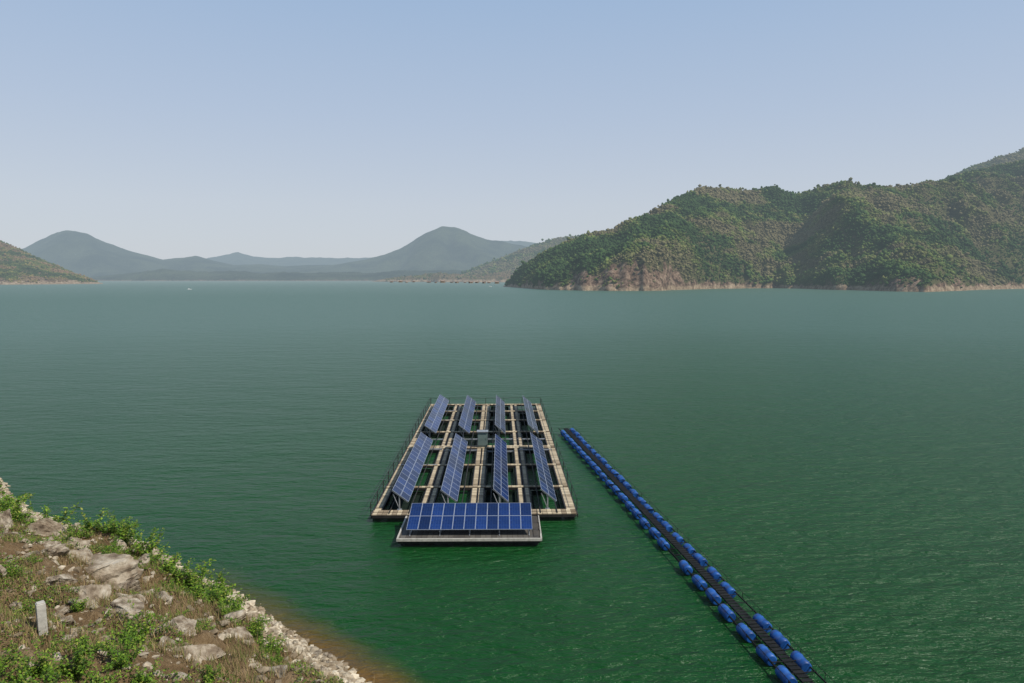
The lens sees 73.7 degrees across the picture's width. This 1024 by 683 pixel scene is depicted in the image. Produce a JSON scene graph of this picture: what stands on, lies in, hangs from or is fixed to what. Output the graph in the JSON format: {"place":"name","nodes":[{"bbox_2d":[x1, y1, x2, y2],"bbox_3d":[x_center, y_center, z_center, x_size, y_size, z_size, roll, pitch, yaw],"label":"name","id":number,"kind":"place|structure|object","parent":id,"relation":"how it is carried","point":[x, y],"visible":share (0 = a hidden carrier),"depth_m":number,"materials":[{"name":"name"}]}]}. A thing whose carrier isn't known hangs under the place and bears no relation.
{"place":"outdoors","nodes":[
{"label":"outdoors","id":0,"kind":"place"},
{"bbox_2d":[0,246,102,284],"bbox_3d":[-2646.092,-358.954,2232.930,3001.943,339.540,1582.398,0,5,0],"label":"hill","id":1,"kind":"structure","parent":0,"point":[15,282],"depth_m":1774.42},
{"bbox_2d":[0,240,97,282],"bbox_3d":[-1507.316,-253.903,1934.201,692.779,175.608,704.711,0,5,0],"label":"woodland","id":2,"kind":"object","parent":1,"relation":"on","point":[31,263],"visible":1,"depth_m":1893.68,"materials":[{"name":"green plant"}]},
{"bbox_2d":[0,485,332,682],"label":"ground","id":3,"kind":"structure","parent":0,"point":[202,637],"depth_m":24.39,"materials":[{"name":"soil"}]},
{"bbox_2d":[0,565,6,578],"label":"boulder","id":4,"kind":"object","parent":3,"relation":"on","point":[3,570],"visible":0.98,"depth_m":25.27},
{"bbox_2d":[0,509,13,528],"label":"boulder","id":5,"kind":"object","parent":3,"relation":"on","point":[6,518],"visible":0.56,"depth_m":37.12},
{"bbox_2d":[0,532,21,538],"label":"boulder","id":6,"kind":"object","parent":3,"relation":"on","point":[14,533],"visible":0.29,"depth_m":32.97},
{"bbox_2d":[0,645,24,677],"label":"shrub","id":7,"kind":"object","parent":3,"relation":"on","point":[2,666],"visible":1,"depth_m":17.62,"materials":[{"name":"green plant"}]},
{"bbox_2d":[0,555,24,578],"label":"shrub","id":8,"kind":"object","parent":3,"relation":"on","point":[13,573],"visible":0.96,"depth_m":25.53,"materials":[{"name":"green plant"}]},
{"bbox_2d":[0,481,31,504],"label":"shrub","id":9,"kind":"object","parent":3,"relation":"on","point":[2,492],"visible":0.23,"depth_m":46.53,"materials":[{"name":"green plant"}]},
{"bbox_2d":[10,601,21,609],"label":"boulder","id":10,"kind":"object","parent":3,"relation":"on","point":[14,604],"visible":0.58,"depth_m":24.06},
{"bbox_2d":[0,491,34,510],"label":"shrub","id":11,"kind":"object","parent":3,"relation":"on","point":[18,498],"visible":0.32,"depth_m":43.03,"materials":[{"name":"green plant"}]},
{"bbox_2d":[0,506,35,520],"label":"shrub","id":12,"kind":"object","parent":3,"relation":"on","point":[26,517],"visible":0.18,"depth_m":40.98,"materials":[{"name":"green plant"}]},
{"bbox_2d":[3,652,34,682],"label":"shrub","id":13,"kind":"object","parent":3,"relation":"on","point":[22,676],"visible":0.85,"depth_m":17.34,"materials":[{"name":"green plant"}]},
{"bbox_2d":[9,496,35,524],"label":"shrub","id":14,"kind":"object","parent":3,"relation":"on","point":[15,516],"visible":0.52,"depth_m":39.63,"materials":[{"name":"green plant"}]},
{"bbox_2d":[13,599,34,617],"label":"shrub","id":15,"kind":"object","parent":3,"relation":"on","point":[24,609],"visible":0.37,"depth_m":22.89,"materials":[{"name":"green plant"}]},
{"bbox_2d":[21,552,42,561],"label":"shrub","id":16,"kind":"object","parent":3,"relation":"on","point":[33,558],"visible":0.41,"depth_m":27.77,"materials":[{"name":"green plant"}]},
{"bbox_2d":[12,632,60,679],"bbox_3d":[-12.817,8.531,18.346,1.178,0.961,1.144,-1,5,-11],"label":"shrub","id":17,"kind":"object","parent":3,"relation":"on","point":[42,664],"visible":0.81,"depth_m":18.17,"materials":[{"name":"green plant"}]},
{"bbox_2d":[21,507,51,527],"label":"shrub","id":18,"kind":"object","parent":3,"relation":"on","point":[30,521],"visible":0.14,"depth_m":39.37,"materials":[{"name":"green plant"}]},
{"bbox_2d":[35,600,47,635],"bbox_3d":[-14.300,8.556,20.769,0.240,1.330,0.240,-6,9,-43],"label":"marker post","id":19,"kind":"object","parent":3,"relation":"on","point":[41,614],"visible":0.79,"depth_m":20.66,"materials":[{"name":"concrete"}]},
{"bbox_2d":[16,664,73,682],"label":"shrub","id":20,"kind":"object","parent":3,"relation":"on","point":[48,675],"visible":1,"depth_m":17.31,"materials":[{"name":"green plant"}]},
{"bbox_2d":[28,518,65,536],"bbox_3d":[-26.142,10.627,37.842,2.482,1.645,1.050,-3,6,-27],"label":"boulder","id":21,"kind":"object","parent":3,"relation":"on","point":[47,526],"visible":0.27,"depth_m":37.81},
{"bbox_2d":[39,540,61,547],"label":"boulder","id":22,"kind":"object","parent":3,"relation":"on","point":[48,543],"visible":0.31,"depth_m":31.70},
{"bbox_2d":[36,543,69,556],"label":"boulder","id":23,"kind":"object","parent":3,"relation":"on","point":[59,549],"visible":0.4,"depth_m":29.22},
{"bbox_2d":[39,501,82,525],"bbox_3d":[-25.920,10.293,39.079,2.452,2.080,2.166,-4,6,-35],"label":"shrub","id":24,"kind":"object","parent":3,"relation":"on","point":[62,520],"visible":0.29,"depth_m":39.08,"materials":[{"name":"green plant"}]},
{"bbox_2d":[44,573,78,586],"bbox_3d":[-17.811,9.696,27.012,1.246,0.947,1.802,-18,-12,-9],"label":"boulder","id":25,"kind":"object","parent":3,"relation":"on","point":[63,578],"visible":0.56,"depth_m":26.51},
{"bbox_2d":[56,607,70,613],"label":"boulder","id":26,"kind":"object","parent":3,"relation":"on","point":[65,610],"visible":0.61,"depth_m":24.34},
{"bbox_2d":[56,529,78,540],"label":"shrub","id":27,"kind":"object","parent":3,"relation":"on","point":[69,535],"visible":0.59,"depth_m":35.30,"materials":[{"name":"green plant"}]},
{"bbox_2d":[60,616,76,625],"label":"boulder","id":28,"kind":"object","parent":3,"relation":"on","point":[69,619],"visible":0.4,"depth_m":23.60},
{"bbox_2d":[42,639,96,681],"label":"shrub","id":29,"kind":"object","parent":3,"relation":"on","point":[77,659],"visible":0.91,"depth_m":18.46,"materials":[{"name":"green plant"}]},
{"bbox_2d":[58,519,81,535],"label":"shrub","id":30,"kind":"object","parent":3,"relation":"on","point":[68,523],"visible":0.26,"depth_m":38.05,"materials":[{"name":"green plant"}]},
{"bbox_2d":[65,540,90,548],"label":"boulder","id":31,"kind":"object","parent":3,"relation":"on","point":[83,543],"visible":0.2,"depth_m":33.64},
{"bbox_2d":[68,594,88,611],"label":"shrub","id":32,"kind":"object","parent":3,"relation":"on","point":[80,607],"visible":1,"depth_m":24.84,"materials":[{"name":"green plant"}]},
{"bbox_2d":[56,634,102,654],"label":"shrub","id":33,"kind":"object","parent":3,"relation":"on","point":[85,640],"visible":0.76,"depth_m":19.48,"materials":[{"name":"green plant"}]},
{"bbox_2d":[69,549,90,559],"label":"boulder","id":34,"kind":"object","parent":3,"relation":"on","point":[82,553],"visible":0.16,"depth_m":30.66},
{"bbox_2d":[67,528,94,538],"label":"shrub","id":35,"kind":"object","parent":3,"relation":"on","point":[84,534],"visible":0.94,"depth_m":35.96,"materials":[{"name":"green plant"}]},
{"bbox_2d":[70,584,111,606],"bbox_3d":[-16.431,10.024,26.067,1.654,1.170,2.225,32,5,-26],"label":"boulder","id":36,"kind":"object","parent":3,"relation":"on","point":[95,590],"visible":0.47,"depth_m":26.25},
{"bbox_2d":[76,508,108,532],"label":"shrub","id":37,"kind":"object","parent":3,"relation":"on","point":[89,524],"visible":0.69,"depth_m":37.26,"materials":[{"name":"green plant"}]},
{"bbox_2d":[78,660,121,682],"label":"shrub","id":38,"kind":"object","parent":3,"relation":"on","point":[108,677],"visible":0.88,"depth_m":18.25,"materials":[{"name":"green plant"}]},
{"bbox_2d":[91,669,113,682],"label":"shrub","id":39,"kind":"object","parent":3,"relation":"on","point":[97,679],"visible":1,"depth_m":17.51,"materials":[{"name":"green plant"}]},
{"bbox_2d":[100,543,122,553],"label":"shrub","id":40,"kind":"object","parent":3,"relation":"on","point":[115,549],"visible":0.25,"depth_m":32.51,"materials":[{"name":"green plant"}]},
{"bbox_2d":[101,538,124,553],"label":"shrub","id":41,"kind":"object","parent":3,"relation":"on","point":[112,547],"visible":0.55,"depth_m":33.87,"materials":[{"name":"green plant"}]},
{"bbox_2d":[83,553,143,584],"bbox_3d":[-18.160,10.461,30.728,2.771,1.658,2.484,-3,6,-26],"label":"boulder","id":42,"kind":"object","parent":3,"relation":"on","point":[116,568],"visible":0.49,"depth_m":30.31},
{"bbox_2d":[91,510,141,535],"bbox_3d":[-21.445,10.103,37.178,2.588,1.353,1.784,1,5,12],"label":"shrub","id":43,"kind":"object","parent":3,"relation":"on","point":[113,528],"visible":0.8,"depth_m":37.36,"materials":[{"name":"green plant"}]},
{"bbox_2d":[111,539,127,550],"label":"boulder","id":44,"kind":"object","parent":3,"relation":"on","point":[121,542],"visible":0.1,"depth_m":35.98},
{"bbox_2d":[98,629,145,673],"bbox_3d":[-11.123,8.814,19.477,1.159,1.208,1.453,-4,7,-36],"label":"shrub","id":45,"kind":"object","parent":3,"relation":"on","point":[123,658],"visible":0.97,"depth_m":19.47,"materials":[{"name":"green plant"}]},
{"bbox_2d":[109,516,139,543],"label":"shrub","id":46,"kind":"object","parent":3,"relation":"on","point":[123,537],"visible":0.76,"depth_m":36.53,"materials":[{"name":"green plant"}]},
{"bbox_2d":[110,620,141,650],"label":"shrub","id":47,"kind":"object","parent":3,"relation":"on","point":[138,639],"visible":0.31,"depth_m":21.56,"materials":[{"name":"green plant"}]},
{"bbox_2d":[112,580,140,593],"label":"boulder","id":48,"kind":"object","parent":3,"relation":"on","point":[134,585],"visible":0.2,"depth_m":29.82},
{"bbox_2d":[110,597,144,620],"bbox_3d":[-14.196,10.166,25.441,1.618,0.844,1.591,22,-9,0],"label":"boulder","id":49,"kind":"object","parent":3,"relation":"on","point":[121,604],"visible":0.54,"depth_m":25.16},
{"bbox_2d":[106,613,155,640],"bbox_3d":[-12.393,9.375,22.324,1.136,1.180,1.304,2,6,24],"label":"shrub","id":50,"kind":"object","parent":3,"relation":"on","point":[128,626],"visible":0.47,"depth_m":22.37,"materials":[{"name":"green plant"}]},
{"bbox_2d":[118,594,147,603],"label":"boulder","id":51,"kind":"object","parent":3,"relation":"on","point":[140,596],"visible":0.2,"depth_m":27.21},
{"bbox_2d":[122,525,166,554],"bbox_3d":[-19.428,10.600,36.151,1.818,1.909,2.165,0,5,5],"label":"shrub","id":52,"kind":"object","parent":3,"relation":"on","point":[151,545],"visible":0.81,"depth_m":36.11,"materials":[{"name":"green plant"}]},
{"bbox_2d":[138,553,150,565],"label":"boulder","id":53,"kind":"object","parent":3,"relation":"on","point":[146,558],"visible":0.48,"depth_m":34.27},
{"bbox_2d":[129,658,162,682],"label":"shrub","id":54,"kind":"object","parent":3,"relation":"on","point":[141,679],"visible":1,"depth_m":18.97,"materials":[{"name":"green plant"}]},
{"bbox_2d":[144,542,169,563],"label":"shrub","id":55,"kind":"object","parent":3,"relation":"on","point":[159,551],"visible":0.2,"depth_m":35.73,"materials":[{"name":"green plant"}]},
{"bbox_2d":[153,590,173,604],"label":"boulder","id":56,"kind":"object","parent":3,"relation":"on","point":[163,594],"visible":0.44,"depth_m":28.27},
{"bbox_2d":[148,550,181,571],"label":"shrub","id":57,"kind":"object","parent":3,"relation":"on","point":[173,563],"visible":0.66,"depth_m":34.63,"materials":[{"name":"green plant"}]},
{"bbox_2d":[154,578,177,589],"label":"shrub","id":58,"kind":"object","parent":3,"relation":"on","point":[172,582],"visible":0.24,"depth_m":32.48,"materials":[{"name":"green plant"}]},
{"bbox_2d":[157,636,179,647],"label":"boulder","id":59,"kind":"object","parent":3,"relation":"on","point":[167,639],"visible":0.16,"depth_m":23.52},
{"bbox_2d":[0,508,343,682],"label":"ground cover","id":60,"kind":"object","parent":3,"relation":"on","point":[88,629],"visible":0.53,"depth_m":24.41,"materials":[{"name":"green plant"}]},
{"bbox_2d":[0,480,343,682],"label":"slope rubble","id":61,"kind":"object","parent":3,"relation":"on","point":[147,664],"visible":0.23,"depth_m":24.70,"materials":[{"name":"stone"}]},
{"bbox_2d":[166,558,194,578],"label":"shrub","id":62,"kind":"object","parent":3,"relation":"on","point":[171,568],"visible":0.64,"depth_m":34.04,"materials":[{"name":"green plant"}]},
{"bbox_2d":[172,671,190,680],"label":"boulder","id":63,"kind":"object","parent":3,"relation":"on","point":[179,675],"visible":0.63,"depth_m":20.26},
{"bbox_2d":[167,616,196,634],"bbox_3d":[-12.126,10.588,24.801,1.054,1.004,1.058,0,5,-4],"label":"boulder","id":64,"kind":"object","parent":3,"relation":"on","point":[189,624],"visible":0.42,"depth_m":24.84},
{"bbox_2d":[0,478,371,682],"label":"shore rubble","id":65,"kind":"object","parent":3,"relation":"on","point":[304,648],"visible":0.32,"depth_m":29.32,"materials":[{"name":"stone"}]},
{"bbox_2d":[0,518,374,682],"bbox_3d":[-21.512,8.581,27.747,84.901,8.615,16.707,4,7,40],"label":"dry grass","id":66,"kind":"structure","parent":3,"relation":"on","point":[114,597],"depth_m":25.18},
{"bbox_2d":[170,558,216,589],"bbox_3d":[-15.779,11.599,34.296,2.193,1.612,2.268,0,5,-2],"label":"shrub","id":67,"kind":"object","parent":3,"relation":"on","point":[188,577],"visible":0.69,"depth_m":33.80,"materials":[{"name":"green plant"}]},
{"bbox_2d":[180,568,213,593],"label":"shrub","id":68,"kind":"object","parent":3,"relation":"on","point":[194,580],"visible":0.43,"depth_m":33.26,"materials":[{"name":"green plant"}]},
{"bbox_2d":[169,644,225,662],"bbox_3d":[-10.691,10.584,22.808,1.229,0.892,2.151,3,-14,36],"label":"boulder","id":69,"kind":"object","parent":3,"relation":"on","point":[206,649],"visible":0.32,"depth_m":22.95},
{"bbox_2d":[186,581,222,603],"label":"shrub","id":70,"kind":"object","parent":3,"relation":"on","point":[198,593],"visible":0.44,"depth_m":30.19,"materials":[{"name":"green plant"}]},
{"bbox_2d":[192,576,216,598],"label":"shrub","id":71,"kind":"object","parent":3,"relation":"on","point":[201,582],"visible":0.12,"depth_m":32.60,"materials":[{"name":"green plant"}]},
{"bbox_2d":[195,618,214,633],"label":"shrub","id":72,"kind":"object","parent":3,"relation":"on","point":[204,626],"visible":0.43,"depth_m":25.83,"materials":[{"name":"green plant"}]},
{"bbox_2d":[203,663,220,682],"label":"shrub","id":73,"kind":"object","parent":3,"relation":"on","point":[208,669],"visible":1,"depth_m":21.29,"materials":[{"name":"green plant"}]},
{"bbox_2d":[206,582,228,603],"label":"shrub","id":74,"kind":"object","parent":3,"relation":"on","point":[223,583],"visible":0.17,"depth_m":31.46,"materials":[{"name":"green plant"}]},
{"bbox_2d":[199,570,241,605],"bbox_3d":[-13.907,11.789,31.618,2.562,1.924,2.700,1,5,11],"label":"shrub","id":75,"kind":"object","parent":3,"relation":"on","point":[221,579],"visible":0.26,"depth_m":32.11,"materials":[{"name":"green plant"}]},
{"bbox_2d":[219,602,235,616],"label":"shrub","id":76,"kind":"object","parent":3,"relation":"on","point":[223,609],"visible":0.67,"depth_m":28.48,"materials":[{"name":"green plant"}]},
{"bbox_2d":[214,593,244,611],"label":"shrub","id":77,"kind":"object","parent":3,"relation":"on","point":[235,606],"visible":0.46,"depth_m":29.28,"materials":[{"name":"green plant"}]},
{"bbox_2d":[214,588,254,609],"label":"shrub","id":78,"kind":"object","parent":3,"relation":"on","point":[233,600],"visible":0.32,"depth_m":30.04,"materials":[{"name":"green plant"}]},
{"bbox_2d":[223,610,246,622],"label":"boulder","id":79,"kind":"object","parent":3,"relation":"on","point":[240,614],"visible":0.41,"depth_m":28.10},
{"bbox_2d":[222,626,254,641],"bbox_3d":[-10.826,11.645,26.780,0.760,1.004,1.226,5,7,44],"label":"boulder","id":80,"kind":"object","parent":3,"relation":"on","point":[241,631],"visible":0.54,"depth_m":26.76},
{"bbox_2d":[247,614,269,638],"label":"shrub","id":81,"kind":"object","parent":3,"relation":"on","point":[255,631],"visible":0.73,"depth_m":28.16,"materials":[{"name":"green plant"}]},
{"bbox_2d":[250,613,272,629],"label":"shrub","id":82,"kind":"object","parent":3,"relation":"on","point":[260,620],"visible":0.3,"depth_m":29.31,"materials":[{"name":"green plant"}]},
{"bbox_2d":[254,632,289,654],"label":"shrub","id":83,"kind":"object","parent":3,"relation":"on","point":[276,648],"visible":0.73,"depth_m":27.14,"materials":[{"name":"green plant"}]},
{"bbox_2d":[268,651,284,664],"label":"shrub","id":84,"kind":"object","parent":3,"relation":"on","point":[277,658],"visible":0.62,"depth_m":25.29,"materials":[{"name":"green plant"}]},
{"bbox_2d":[269,665,287,677],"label":"boulder","id":85,"kind":"object","parent":3,"relation":"on","point":[280,669],"visible":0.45,"depth_m":23.83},
{"bbox_2d":[312,649,321,658],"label":"boulder","id":86,"kind":"object","parent":3,"relation":"on","point":[318,653],"visible":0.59,"depth_m":28.37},
{"bbox_2d":[23,226,525,276],"bbox_3d":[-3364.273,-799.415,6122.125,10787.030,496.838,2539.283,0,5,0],"label":"hill","id":87,"kind":"structure","parent":0,"point":[439,248],"depth_m":5748.60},
{"bbox_2d":[89,269,465,280],"bbox_3d":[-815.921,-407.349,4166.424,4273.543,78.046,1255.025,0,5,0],"label":"hill","id":88,"kind":"structure","parent":0,"point":[166,275],"depth_m":4019.46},
{"bbox_2d":[206,240,535,265],"bbox_3d":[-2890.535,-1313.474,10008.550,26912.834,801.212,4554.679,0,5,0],"label":"hill","id":89,"kind":"structure","parent":0,"point":[236,258],"depth_m":9992.98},
{"bbox_2d":[372,271,512,281],"bbox_3d":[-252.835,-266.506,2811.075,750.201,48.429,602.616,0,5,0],"label":"hill","id":90,"kind":"structure","parent":0,"point":[492,278],"depth_m":2743.26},
{"bbox_2d":[385,271,513,280],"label":"woodland","id":91,"kind":"object","parent":90,"relation":"on","point":[439,274],"visible":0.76,"depth_m":2816.17,"materials":[{"name":"green plant"}]},
{"bbox_2d":[0,281,1023,682],"bbox_3d":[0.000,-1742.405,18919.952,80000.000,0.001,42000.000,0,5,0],"label":"water","id":92,"kind":"structure","parent":0,"point":[830,483],"depth_m":61.13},
{"bbox_2d":[396,511,541,544],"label":"floating pontoon","id":93,"kind":"object","parent":92,"relation":"on","point":[463,537],"visible":0.55,"depth_m":41.09,"materials":[{"name":"concrete"}]},
{"bbox_2d":[406,503,531,535],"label":"solar array","id":94,"kind":"object","parent":93,"relation":"on","point":[440,516],"visible":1,"depth_m":42.23,"materials":[{"name":"blue glass"}]},
{"bbox_2d":[370,398,577,518],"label":"floating raft","id":95,"kind":"object","parent":92,"relation":"on","point":[448,431],"visible":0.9,"depth_m":56.65,"materials":[{"name":"brown wood"}]},
{"bbox_2d":[392,432,441,509],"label":"solar array","id":96,"kind":"object","parent":95,"relation":"on","point":[404,485],"visible":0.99,"depth_m":51.87,"materials":[{"name":"blue glass"}]},
{"bbox_2d":[424,395,454,439],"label":"solar array","id":97,"kind":"object","parent":95,"relation":"on","point":[433,421],"visible":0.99,"depth_m":71.99,"materials":[{"name":"blue glass"}]},
{"bbox_2d":[440,434,475,502],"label":"solar array","id":98,"kind":"object","parent":95,"relation":"on","point":[450,487],"visible":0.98,"depth_m":51.79,"materials":[{"name":"blue glass"}]},
{"bbox_2d":[453,395,477,439],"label":"solar array","id":99,"kind":"object","parent":95,"relation":"on","point":[465,421],"visible":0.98,"depth_m":71.86,"materials":[{"name":"blue glass"}]},
{"bbox_2d":[477,430,487,446],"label":"control cabinet","id":100,"kind":"object","parent":95,"relation":"on","point":[482,439],"visible":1,"depth_m":62.58,"materials":[{"name":"metal"}]},
{"bbox_2d":[487,434,513,505],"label":"solar array","id":101,"kind":"object","parent":95,"relation":"on","point":[500,480],"visible":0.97,"depth_m":51.89,"materials":[{"name":"blue glass"}]},
{"bbox_2d":[488,395,512,439],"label":"solar array","id":102,"kind":"object","parent":95,"relation":"on","point":[499,422],"visible":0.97,"depth_m":71.30,"materials":[{"name":"blue glass"}]},
{"bbox_2d":[517,396,544,439],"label":"solar array","id":103,"kind":"object","parent":95,"relation":"on","point":[531,420],"visible":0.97,"depth_m":71.12,"materials":[{"name":"blue glass"}]},
{"bbox_2d":[519,432,556,508],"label":"solar array","id":104,"kind":"object","parent":95,"relation":"on","point":[545,480],"visible":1,"depth_m":51.76,"materials":[{"name":"blue glass"}]},
{"bbox_2d":[558,428,835,682],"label":"floating walkway","id":105,"kind":"structure","parent":92,"relation":"on","point":[800,664],"depth_m":35.67,"materials":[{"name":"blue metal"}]},
{"bbox_2d":[0,0,1023,259],"label":"sky","id":106,"kind":"structure","parent":0,"point":[160,129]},
{"bbox_2d":[470,236,578,271],"bbox_3d":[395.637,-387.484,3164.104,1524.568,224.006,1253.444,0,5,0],"label":"hill","id":107,"kind":"structure","parent":0,"point":[526,253],"depth_m":3198.13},
{"bbox_2d":[461,234,583,274],"bbox_3d":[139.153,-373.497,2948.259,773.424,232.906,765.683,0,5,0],"label":"woodland","id":108,"kind":"object","parent":107,"relation":"on","point":[514,263],"visible":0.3,"depth_m":3138.24,"materials":[{"name":"green plant"}]},
{"bbox_2d":[503,163,1023,291],"bbox_3d":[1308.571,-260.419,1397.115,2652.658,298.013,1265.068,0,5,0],"label":"hill","id":109,"kind":"structure","parent":0,"point":[643,280],"depth_m":985.99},
{"bbox_2d":[504,159,1023,287],"bbox_3d":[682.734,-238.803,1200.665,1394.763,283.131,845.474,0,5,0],"label":"woodland","id":110,"kind":"object","parent":109,"relation":"on","point":[655,229],"visible":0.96,"depth_m":1061.09,"materials":[{"name":"green plant"}]},
{"bbox_2d":[959,152,1022,172],"bbox_3d":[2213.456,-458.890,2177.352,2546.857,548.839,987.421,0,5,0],"label":"hill","id":111,"kind":"structure","parent":0,"point":[990,162],"depth_m":2196.12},
{"bbox_2d":[944,147,1023,178],"bbox_3d":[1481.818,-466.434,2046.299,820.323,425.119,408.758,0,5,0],"label":"woodland","id":112,"kind":"object","parent":111,"relation":"on","point":[1011,157],"visible":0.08,"depth_m":2181.49,"materials":[{"name":"green plant"}]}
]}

